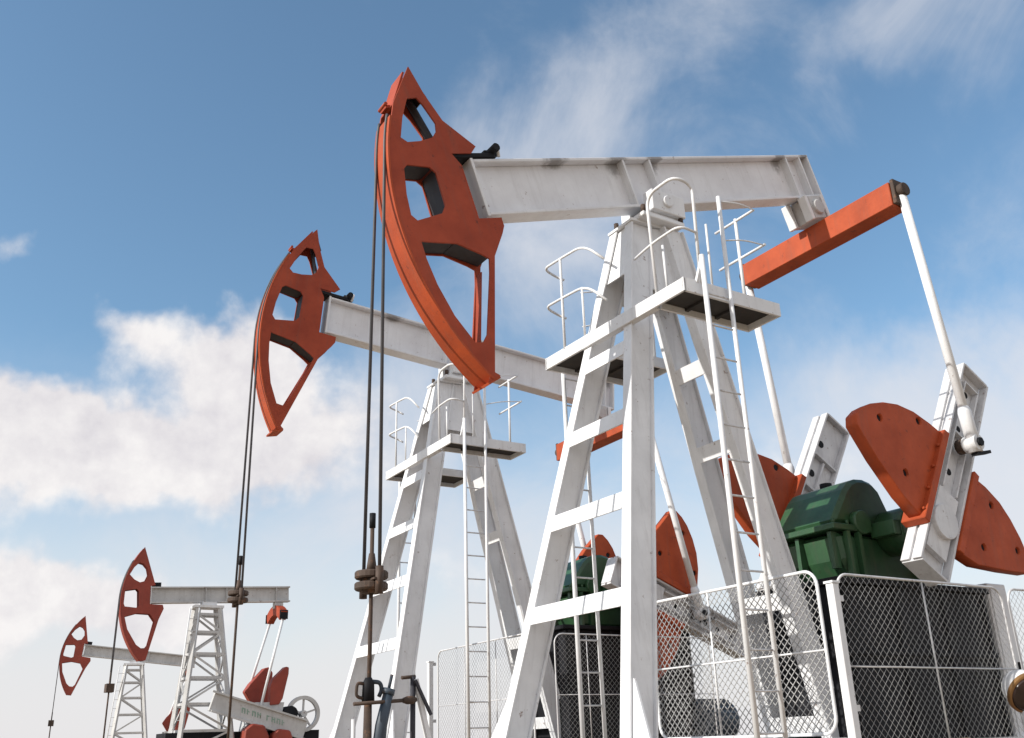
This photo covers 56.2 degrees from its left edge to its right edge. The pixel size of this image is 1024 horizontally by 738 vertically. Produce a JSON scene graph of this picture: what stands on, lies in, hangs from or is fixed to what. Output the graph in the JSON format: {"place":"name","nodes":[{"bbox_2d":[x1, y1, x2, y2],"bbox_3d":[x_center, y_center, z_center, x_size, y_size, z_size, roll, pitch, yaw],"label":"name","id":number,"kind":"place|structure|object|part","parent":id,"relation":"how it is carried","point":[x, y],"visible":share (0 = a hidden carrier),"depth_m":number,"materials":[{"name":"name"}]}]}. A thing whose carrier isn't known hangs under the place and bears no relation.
{"place":"outdoors","nodes":[
{"label":"outdoors","id":0,"kind":"place"},
{"bbox_2d":[0,0,1023,737],"label":"sky","id":1,"kind":"structure","parent":0,"point":[161,161],"materials":[{"name":"blue"}]},
{"bbox_2d":[1001,669,1023,728],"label":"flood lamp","id":2,"kind":"object","parent":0,"point":[1012,684],"visible":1,"depth_m":8.96,"materials":[{"name":"white metal"}]},
{"bbox_3d":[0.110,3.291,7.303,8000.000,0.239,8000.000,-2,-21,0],"label":"ground","id":3,"kind":"structure","parent":0,"visible":0},
{"bbox_2d":[48,616,195,737],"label":"pumpjack","id":4,"kind":"object","parent":3,"relation":"on","point":[105,652],"visible":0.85,"depth_m":39.52,"materials":[{"name":"grey paint"}]},
{"bbox_2d":[103,548,319,737],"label":"pumpjack","id":5,"kind":"object","parent":3,"relation":"on","point":[260,711],"visible":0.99,"depth_m":27.32,"materials":[{"name":"grey paint"}]},
{"bbox_2d":[351,674,416,737],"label":"wellhead","id":6,"kind":"object","parent":3,"relation":"on","point":[385,702],"visible":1,"depth_m":7.34,"materials":[{"name":"metal"}]},
{"bbox_2d":[401,675,432,737],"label":"valve post","id":7,"kind":"object","parent":3,"relation":"on","point":[416,690],"visible":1,"depth_m":7.56,"materials":[{"name":"metal"}]},
{"bbox_2d":[426,661,435,737],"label":"fence post","id":8,"kind":"object","parent":3,"relation":"on","point":[430,719],"visible":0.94,"depth_m":15.93,"materials":[{"name":"white metal"}]},
{"bbox_2d":[227,230,744,737],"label":"pumpjack","id":9,"kind":"object","parent":3,"relation":"on","point":[453,416],"visible":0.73,"depth_m":15.00,"materials":[{"name":"white paint"}]},
{"bbox_2d":[437,633,535,737],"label":"guard fence","id":10,"kind":"object","parent":3,"relation":"on","point":[464,686],"visible":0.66,"depth_m":14.99,"materials":[{"name":"metal"}]},
{"bbox_2d":[554,633,717,737],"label":"guard fence","id":11,"kind":"object","parent":3,"relation":"on","point":[556,681],"visible":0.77,"depth_m":13.70,"materials":[{"name":"metal"}]},
{"bbox_2d":[354,67,1023,737],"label":"pumpjack","id":12,"kind":"object","parent":3,"relation":"on","point":[808,513],"visible":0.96,"depth_m":10.04,"materials":[{"name":"white paint"}]},
{"bbox_2d":[657,570,837,737],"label":"guard fence","id":13,"kind":"object","parent":3,"relation":"on","point":[827,662],"visible":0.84,"depth_m":9.38,"materials":[{"name":"white metal"}]},
{"bbox_2d":[823,580,861,737],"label":"fence post","id":14,"kind":"object","parent":3,"relation":"on","point":[852,708],"visible":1,"depth_m":8.10,"materials":[{"name":"white metal"}]},
{"bbox_2d":[837,573,1023,737],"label":"guard fence","id":15,"kind":"object","parent":14,"relation":"attached to","point":[936,667],"visible":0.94,"depth_m":8.77,"materials":[{"name":"metal"}]},
{"bbox_2d":[965,583,1023,737],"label":"fence","id":16,"kind":"object","parent":3,"relation":"on","point":[1000,588],"visible":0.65,"depth_m":10.89,"materials":[{"name":"white metal"}]},
{"bbox_3d":[5.648,3.314,10.821,0.300,1.644,0.015,11,-25,-30],"label":"cabinet door","id":17,"kind":"part","parent":16,"relation":"part of","materials":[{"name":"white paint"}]},
{"bbox_2d":[1007,588,1023,669],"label":"guard fence","id":18,"kind":"object","parent":3,"relation":"on","point":[1013,623],"visible":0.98,"depth_m":9.59,"materials":[{"name":"metal"}]}
]}

